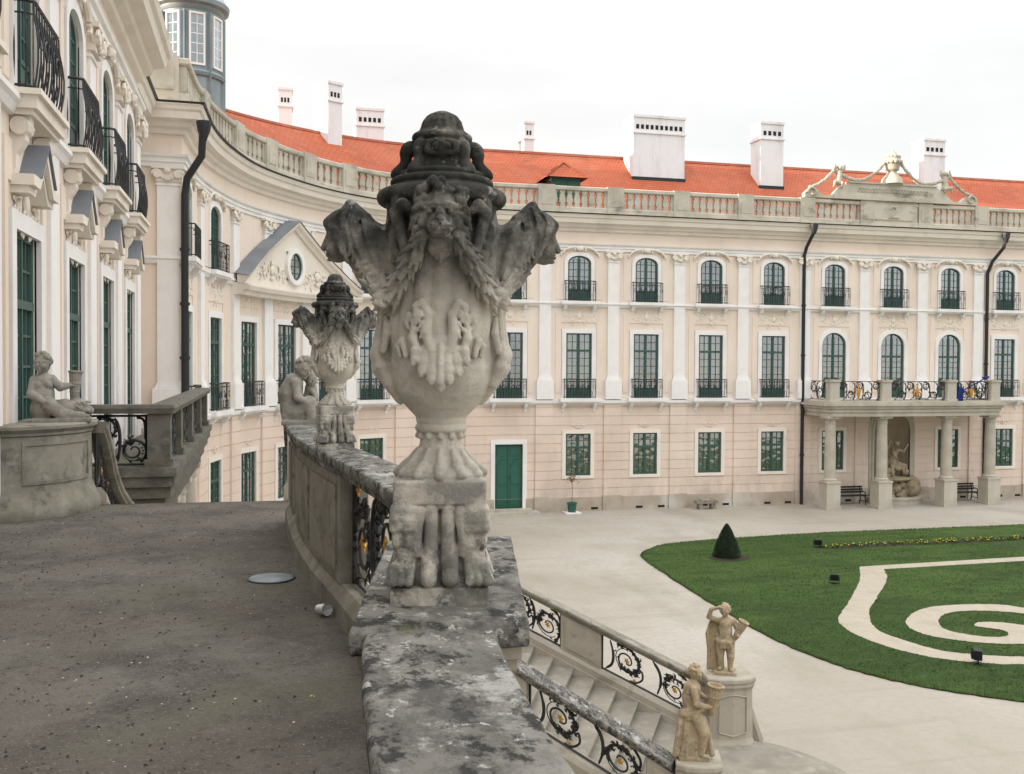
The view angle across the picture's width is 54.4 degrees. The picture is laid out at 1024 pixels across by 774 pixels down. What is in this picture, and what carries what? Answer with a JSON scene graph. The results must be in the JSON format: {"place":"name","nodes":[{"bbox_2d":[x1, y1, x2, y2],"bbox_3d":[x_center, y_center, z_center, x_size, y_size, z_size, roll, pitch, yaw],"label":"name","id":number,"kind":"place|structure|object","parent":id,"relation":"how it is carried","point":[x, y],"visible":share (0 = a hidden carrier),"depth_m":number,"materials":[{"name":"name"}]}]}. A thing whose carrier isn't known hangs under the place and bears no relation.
{"place":"outdoors","nodes":[
{"label":"outdoors","id":0,"kind":"place"},
{"bbox_2d":[224,0,1023,180],"label":"sky","id":1,"kind":"structure","parent":0,"point":[850,83],"materials":[{"name":"white"}]},
{"bbox_2d":[367,497,1023,773],"bbox_3d":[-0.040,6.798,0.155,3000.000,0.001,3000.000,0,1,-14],"label":"ground","id":2,"kind":"structure","parent":0,"point":[594,565],"depth_m":24.86,"materials":[{"name":"beige gravel"}]},
{"bbox_2d":[0,0,211,503],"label":"palace main block","id":3,"kind":"structure","parent":2,"relation":"on","point":[74,222],"depth_m":14.91,"materials":[{"name":"beige paint"}]},
{"bbox_2d":[0,0,8,67],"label":"window","id":4,"kind":"structure","parent":3,"relation":"in","point":[4,49],"depth_m":9.22,"materials":[{"name":"white paint"}]},
{"bbox_2d":[8,207,45,422],"bbox_3d":[-6.021,-0.346,11.371,0.960,3.200,1.650,0,1,-14],"label":"window","id":5,"kind":"structure","parent":3,"relation":"in","point":[21,305],"depth_m":11.46,"materials":[{"name":"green paint"}]},
{"bbox_2d":[8,0,69,172],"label":"window","id":6,"kind":"structure","parent":3,"relation":"in","point":[36,114],"depth_m":11.20,"materials":[{"name":"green paint"}]},
{"bbox_2d":[64,241,87,400],"bbox_3d":[-6.763,-0.418,14.329,0.960,3.200,1.650,0,1,-14],"label":"window","id":7,"kind":"structure","parent":3,"relation":"in","point":[71,317],"depth_m":14.71,"materials":[{"name":"white paint"}]},
{"bbox_2d":[63,0,106,213],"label":"window","id":8,"kind":"structure","parent":3,"relation":"in","point":[85,171],"depth_m":14.33,"materials":[{"name":"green paint"}]},
{"bbox_2d":[99,263,115,446],"bbox_3d":[-7.506,-0.490,17.286,0.960,3.200,1.650,0,1,-14],"label":"window","id":9,"kind":"structure","parent":3,"relation":"in","point":[104,271],"depth_m":17.88,"materials":[{"name":"white paint"}]},
{"bbox_2d":[99,41,131,239],"bbox_3d":[-6.968,-4.196,17.331,0.475,3.455,1.911,0,1,-14],"label":"window","id":10,"kind":"structure","parent":3,"relation":"in","point":[116,202],"depth_m":17.32,"materials":[{"name":"white paint"}]},
{"bbox_2d":[123,278,135,440],"bbox_3d":[-8.249,-0.562,20.243,0.960,3.200,1.650,0,1,-14],"label":"window","id":11,"kind":"structure","parent":3,"relation":"in","point":[129,285],"depth_m":20.85,"materials":[{"name":"white paint"}]},
{"bbox_2d":[124,90,149,258],"bbox_3d":[-7.710,-4.268,20.288,0.475,3.455,1.911,0,1,-14],"label":"window","id":12,"kind":"structure","parent":3,"relation":"in","point":[137,226],"depth_m":20.23,"materials":[{"name":"white paint"}]},
{"bbox_2d":[100,499,847,773],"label":"curved staircase","id":13,"kind":"structure","parent":2,"relation":"on","point":[659,728],"depth_m":16.48,"materials":[{"name":"stone"}]},
{"bbox_2d":[92,421,704,719],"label":"stair parapet","id":14,"kind":"structure","parent":13,"relation":"on","point":[580,636],"depth_m":17.68,"materials":[{"name":"stone"}]},
{"bbox_2d":[283,425,675,773],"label":"stair parapet","id":15,"kind":"structure","parent":13,"relation":"on","point":[660,759],"depth_m":13.90,"materials":[{"name":"stone"}]},
{"bbox_2d":[674,750,722,773],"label":"stair pedestal","id":16,"kind":"object","parent":13,"relation":"on","point":[714,765],"visible":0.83,"depth_m":13.19,"materials":[{"name":"stone"}]},
{"bbox_2d":[672,662,724,761],"bbox_3d":[2.525,4.376,13.477,0.699,1.291,0.446,0,1,6],"label":"child statue","id":17,"kind":"object","parent":16,"relation":"on","point":[693,740],"visible":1,"depth_m":13.36,"materials":[{"name":"stone"}]},
{"bbox_2d":[700,664,762,745],"bbox_3d":[3.785,5.717,17.151,1.122,1.630,0.976,0,1,-6],"label":"stair pedestal","id":18,"kind":"object","parent":13,"relation":"on","point":[732,721],"visible":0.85,"depth_m":16.77,"materials":[{"name":"stone"}]},
{"bbox_2d":[705,602,748,675],"bbox_3d":[3.684,4.296,17.050,0.735,1.232,0.323,1,1,11],"label":"child statue","id":19,"kind":"object","parent":18,"relation":"on","point":[720,638],"visible":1,"depth_m":16.99,"materials":[{"name":"stone"}]},
{"bbox_2d":[562,472,580,514],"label":"potted tree","id":20,"kind":"object","parent":2,"relation":"on","point":[571,507],"visible":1,"depth_m":45.39,"materials":[{"name":"green plant"}]},
{"bbox_2d":[138,0,1023,520],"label":"palace wing","id":21,"kind":"structure","parent":2,"relation":"on","point":[766,328],"depth_m":47.14,"materials":[{"name":"beige paint"}]},
{"bbox_2d":[186,168,203,282],"bbox_3d":[-9.045,-4.599,28.290,0.360,3.175,1.911,0,1,-11],"label":"window","id":22,"kind":"structure","parent":21,"relation":"in","point":[195,262],"depth_m":28.65,"materials":[{"name":"white paint"}]},
{"bbox_2d":[189,304,201,389],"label":"window","id":23,"kind":"structure","parent":21,"relation":"in","point":[191,308],"depth_m":28.96,"materials":[{"name":"white paint"}]},
{"bbox_2d":[207,454,222,501],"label":"window","id":24,"kind":"structure","parent":21,"relation":"in","point":[213,462],"depth_m":32.57,"materials":[{"name":"white paint"}]},
{"bbox_2d":[207,192,232,291],"bbox_3d":[-9.505,-4.691,32.176,0.465,3.175,1.911,0,1,0],"label":"window","id":25,"kind":"structure","parent":21,"relation":"in","point":[216,245],"depth_m":32.16,"materials":[{"name":"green paint"}]},
{"bbox_2d":[208,310,233,428],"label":"window","id":26,"kind":"structure","parent":21,"relation":"in","point":[213,316],"depth_m":32.40,"materials":[{"name":"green paint"}]},
{"bbox_2d":[240,446,258,500],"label":"window","id":27,"kind":"structure","parent":21,"relation":"in","point":[247,454],"depth_m":35.87,"materials":[{"name":"green paint"}]},
{"bbox_2d":[239,315,268,422],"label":"window","id":28,"kind":"structure","parent":21,"relation":"in","point":[248,356],"depth_m":35.73,"materials":[{"name":"green paint"}]},
{"bbox_2d":[274,442,286,500],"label":"window","id":29,"kind":"structure","parent":21,"relation":"in","point":[280,469],"depth_m":37.95,"materials":[{"name":"green paint"}]},
{"bbox_2d":[274,319,302,420],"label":"window","id":30,"kind":"structure","parent":21,"relation":"in","point":[285,335],"depth_m":38.08,"materials":[{"name":"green paint"}]},
{"bbox_2d":[316,377,345,400],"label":"window","id":31,"kind":"structure","parent":21,"relation":"in","point":[320,384],"depth_m":40.31,"materials":[{"name":"green paint"}]},
{"bbox_2d":[358,282,371,298],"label":"window","id":32,"kind":"structure","parent":21,"relation":"in","point":[366,295],"depth_m":41.91,"materials":[{"name":"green paint"}]},
{"bbox_2d":[358,434,386,459],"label":"window","id":33,"kind":"structure","parent":21,"relation":"in","point":[370,443],"depth_m":42.83,"materials":[{"name":"green glass"}]},
{"bbox_2d":[356,327,394,413],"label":"window","id":34,"kind":"structure","parent":21,"relation":"in","point":[369,389],"depth_m":42.46,"materials":[{"name":"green paint"}]},
{"bbox_2d":[490,440,526,508],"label":"door","id":35,"kind":"structure","parent":21,"relation":"in","point":[506,471],"depth_m":45.53,"materials":[{"name":"green paint"}]},
{"bbox_2d":[488,328,531,411],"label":"window","id":36,"kind":"structure","parent":21,"relation":"in","point":[513,389],"depth_m":45.44,"materials":[{"name":"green paint"}]},
{"bbox_2d":[510,279,530,313],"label":"window","id":37,"kind":"structure","parent":21,"relation":"in","point":[521,293],"depth_m":45.21,"materials":[{"name":"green paint"}]},
{"bbox_2d":[562,430,593,478],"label":"window","id":38,"kind":"structure","parent":21,"relation":"in","point":[577,445],"depth_m":46.31,"materials":[{"name":"green paint"}]},
{"bbox_2d":[558,329,600,411],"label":"window","id":39,"kind":"structure","parent":21,"relation":"in","point":[578,382],"depth_m":46.19,"materials":[{"name":"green paint"}]},
{"bbox_2d":[560,246,600,314],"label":"window","id":40,"kind":"structure","parent":21,"relation":"in","point":[579,271],"depth_m":46.04,"materials":[{"name":"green paint"}]},
{"bbox_2d":[629,429,660,476],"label":"window","id":41,"kind":"structure","parent":21,"relation":"in","point":[644,444],"depth_m":47.12,"materials":[{"name":"green glass"}]},
{"bbox_2d":[626,330,667,411],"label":"window","id":42,"kind":"structure","parent":21,"relation":"in","point":[645,346],"depth_m":46.98,"materials":[{"name":"green paint"}]},
{"bbox_2d":[628,248,666,315],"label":"window","id":43,"kind":"structure","parent":21,"relation":"in","point":[646,292],"depth_m":46.84,"materials":[{"name":"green paint"}]},
{"bbox_2d":[694,428,724,475],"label":"window","id":44,"kind":"structure","parent":21,"relation":"in","point":[709,454],"depth_m":47.93,"materials":[{"name":"green glass"}]},
{"bbox_2d":[691,331,731,410],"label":"window","id":45,"kind":"structure","parent":21,"relation":"in","point":[710,359],"depth_m":47.79,"materials":[{"name":"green paint"}]},
{"bbox_2d":[693,250,731,316],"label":"window","id":46,"kind":"structure","parent":21,"relation":"in","point":[711,276],"depth_m":47.65,"materials":[{"name":"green paint"}]},
{"bbox_2d":[757,428,786,473],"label":"window","id":47,"kind":"structure","parent":21,"relation":"in","point":[772,442],"depth_m":48.75,"materials":[{"name":"green glass"}]},
{"bbox_2d":[754,332,793,410],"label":"window","id":48,"kind":"structure","parent":21,"relation":"in","point":[773,382],"depth_m":48.61,"materials":[{"name":"green paint"}]},
{"bbox_2d":[756,253,793,318],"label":"window","id":49,"kind":"structure","parent":21,"relation":"in","point":[774,286],"depth_m":48.46,"materials":[{"name":"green paint"}]},
{"bbox_2d":[818,427,846,472],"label":"window","id":50,"kind":"structure","parent":21,"relation":"in","point":[841,432],"depth_m":49.56,"materials":[{"name":"green paint"}]},
{"bbox_2d":[818,329,849,396],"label":"window","id":51,"kind":"structure","parent":21,"relation":"in","point":[833,355],"depth_m":49.46,"materials":[{"name":"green paint"}]},
{"bbox_2d":[817,255,854,319],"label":"window","id":52,"kind":"structure","parent":21,"relation":"in","point":[834,284],"depth_m":49.26,"materials":[{"name":"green paint"}]},
{"bbox_2d":[877,330,907,396],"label":"window","id":53,"kind":"structure","parent":21,"relation":"in","point":[891,365],"depth_m":50.27,"materials":[{"name":"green paint"}]},
{"bbox_2d":[877,257,912,320],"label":"window","id":54,"kind":"structure","parent":21,"relation":"in","point":[892,279],"depth_m":50.08,"materials":[{"name":"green paint"}]},
{"bbox_2d":[934,426,960,469],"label":"window","id":55,"kind":"structure","parent":21,"relation":"in","point":[956,441],"depth_m":51.16,"materials":[{"name":"green paint"}]},
{"bbox_2d":[934,331,963,396],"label":"window","id":56,"kind":"structure","parent":21,"relation":"in","point":[948,350],"depth_m":51.06,"materials":[{"name":"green paint"}]},
{"bbox_2d":[934,259,969,321],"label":"window","id":57,"kind":"structure","parent":21,"relation":"in","point":[951,298],"depth_m":50.88,"materials":[{"name":"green paint"}]},
{"bbox_2d":[957,376,988,400],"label":"blue flag","id":58,"kind":"object","parent":21,"relation":"on","point":[960,392],"visible":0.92,"depth_m":48.49,"materials":[{"name":"fabric"}]},
{"bbox_2d":[995,425,1015,468],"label":"window","id":59,"kind":"structure","parent":21,"relation":"in","point":[1005,434],"depth_m":51.99,"materials":[{"name":"green glass"}]},
{"bbox_2d":[989,261,1023,322],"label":"window","id":60,"kind":"structure","parent":21,"relation":"in","point":[1005,283],"depth_m":51.68,"materials":[{"name":"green paint"}]},
{"bbox_2d":[990,335,1023,408],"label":"window","id":61,"kind":"structure","parent":21,"relation":"in","point":[1003,348],"depth_m":51.87,"materials":[{"name":"green paint"}]},
{"bbox_2d":[694,498,718,509],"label":"stone bench","id":62,"kind":"object","parent":2,"relation":"on","point":[711,502],"visible":1,"depth_m":47.00,"materials":[{"name":"stone"}]},
{"bbox_2d":[840,485,867,505],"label":"park bench","id":63,"kind":"object","parent":2,"relation":"on","point":[855,488],"visible":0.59,"depth_m":49.28,"materials":[{"name":"brown wood"}]},
{"bbox_2d":[867,440,922,504],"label":"niche fountain","id":64,"kind":"object","parent":2,"relation":"on","point":[906,490],"visible":0.67,"depth_m":49.77,"materials":[{"name":"stone"}]},
{"bbox_2d":[957,482,977,499],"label":"park bench","id":65,"kind":"object","parent":2,"relation":"on","point":[971,486],"visible":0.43,"depth_m":50.87,"materials":[{"name":"brown wood"}]},
{"bbox_2d":[640,524,1023,701],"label":"lawn","id":66,"kind":"structure","parent":0,"point":[992,531],"depth_m":30.02,"materials":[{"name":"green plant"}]},
{"bbox_2d":[709,555,748,560],"bbox_3d":[7.651,5.987,35.018,1.518,0.060,1.056,0,1,-14],"label":"soil ring","id":67,"kind":"object","parent":66,"relation":"on","point":[742,557],"visible":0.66,"depth_m":34.70,"materials":[{"name":"brown soil"}]},
{"bbox_2d":[712,523,740,559],"bbox_3d":[7.550,5.425,35.020,1.018,1.274,1.049,0,1,-14],"label":"clipped cone shrub","id":68,"kind":"object","parent":67,"relation":"on","point":[726,546],"visible":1,"depth_m":34.80,"materials":[{"name":"green plant"}]},
{"bbox_2d":[829,573,839,583],"bbox_3d":[10.045,5.983,31.019,0.327,0.298,0.208,1,1,16],"label":"garden floodlight","id":69,"kind":"object","parent":66,"relation":"on","point":[834,577],"visible":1,"depth_m":30.98,"materials":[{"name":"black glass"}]},
{"bbox_2d":[814,537,1023,548],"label":"flower bed soil","id":70,"kind":"structure","parent":66,"relation":"on","point":[881,544],"depth_m":37.87,"materials":[{"name":"brown soil"}]},
{"bbox_2d":[813,539,821,547],"bbox_3d":[11.415,5.851,37.173,0.327,0.298,0.208,0,1,-4],"label":"garden floodlight","id":71,"kind":"object","parent":70,"relation":"on","point":[817,541],"visible":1,"depth_m":37.12,"materials":[{"name":"black glass"}]},
{"bbox_2d":[818,535,1023,547],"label":"bedding leaves","id":72,"kind":"object","parent":70,"relation":"on","point":[955,541],"visible":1,"depth_m":38.25,"materials":[{"name":"green plant"}]},
{"bbox_2d":[825,535,1018,545],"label":"yellow pansies","id":73,"kind":"object","parent":72,"relation":"on","point":[927,540],"visible":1,"depth_m":38.25,"materials":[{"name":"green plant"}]},
{"bbox_2d":[905,604,1023,643],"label":"gravel spiral","id":74,"kind":"object","parent":66,"relation":"on","point":[924,621],"visible":1,"depth_m":26.10,"materials":[{"name":"beige gravel"}]},
{"bbox_2d":[971,648,982,664],"bbox_3d":[10.609,6.158,22.735,0.234,0.334,0.368,1,1,21],"label":"garden floodlight","id":75,"kind":"object","parent":66,"relation":"on","point":[977,654],"visible":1,"depth_m":22.62,"materials":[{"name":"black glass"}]},
{"bbox_2d":[838,557,1023,663],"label":"gravel path","id":76,"kind":"structure","parent":0,"point":[854,617],"depth_m":26.93,"materials":[{"name":"beige gravel"}]},
{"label":"terrace base","id":77,"kind":"structure","parent":0,"visible":0},
{"bbox_2d":[0,501,368,773],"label":"terrace deck","id":78,"kind":"structure","parent":77,"relation":"on","point":[326,673],"depth_m":5.67,"materials":[{"name":"grey concrete"}]},
{"bbox_2d":[0,418,100,522],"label":"stone pedestal","id":79,"kind":"object","parent":78,"relation":"on","point":[45,470],"visible":0.96,"depth_m":10.49,"materials":[{"name":"stone"}]},
{"bbox_2d":[27,351,93,422],"bbox_3d":[-4.994,-0.006,11.021,0.675,0.787,0.384,0,1,-22],"label":"child statue","id":80,"kind":"object","parent":79,"relation":"on","point":[46,405],"visible":0.98,"depth_m":10.91,"materials":[{"name":"grey stone"}]},
{"bbox_2d":[4,516,313,766],"bbox_3d":[-2.704,1.491,6.040,2.904,0.008,11.171,0,1,-14],"label":"pale grit","id":81,"kind":"object","parent":78,"relation":"on","point":[148,657],"visible":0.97,"depth_m":5.46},
{"bbox_2d":[0,505,331,773],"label":"dark seed litter","id":82,"kind":"object","parent":78,"relation":"on","point":[294,696],"visible":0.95,"depth_m":6.22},
{"bbox_2d":[247,573,294,583],"bbox_3d":[-1.836,1.457,7.598,0.356,0.016,0.356,0,1,-14],"label":"drain cover","id":83,"kind":"object","parent":78,"relation":"on","point":[270,578],"visible":1,"depth_m":7.55,"materials":[{"name":"metal"}]},
{"bbox_2d":[315,603,332,615],"bbox_3d":[-1.232,1.439,6.487,0.082,0.082,0.111,-1,2,-44],"label":"plastic cup","id":84,"kind":"object","parent":78,"relation":"on","point":[326,609],"visible":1,"depth_m":6.48,"materials":[{"name":"white plastic"}]},
{"bbox_2d":[285,424,571,773],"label":"terrace parapet","id":85,"kind":"structure","parent":78,"relation":"on","point":[442,692],"depth_m":2.24,"materials":[{"name":"stone"}]},
{"bbox_2d":[278,355,318,424],"bbox_3d":[-2.144,0.027,10.032,0.422,0.699,0.403,0,1,-12],"label":"child statue","id":86,"kind":"object","parent":85,"relation":"on","point":[296,407],"visible":0.88,"depth_m":9.91,"materials":[{"name":"grey stone"}]},
{"bbox_2d":[291,274,376,449],"bbox_3d":[-1.263,-0.181,7.104,0.499,1.253,0.424,1,1,19],"label":"carved urn","id":87,"kind":"object","parent":85,"relation":"on","point":[335,328],"visible":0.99,"depth_m":7.00,"materials":[{"name":"stone"}]},
{"bbox_2d":[321,111,560,605],"bbox_3d":[-0.183,-0.081,2.572,0.499,1.253,0.424,1,2,35],"label":"carved urn","id":88,"kind":"object","parent":85,"relation":"on","point":[441,262],"visible":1,"depth_m":2.47,"materials":[{"name":"stone"}]}
]}

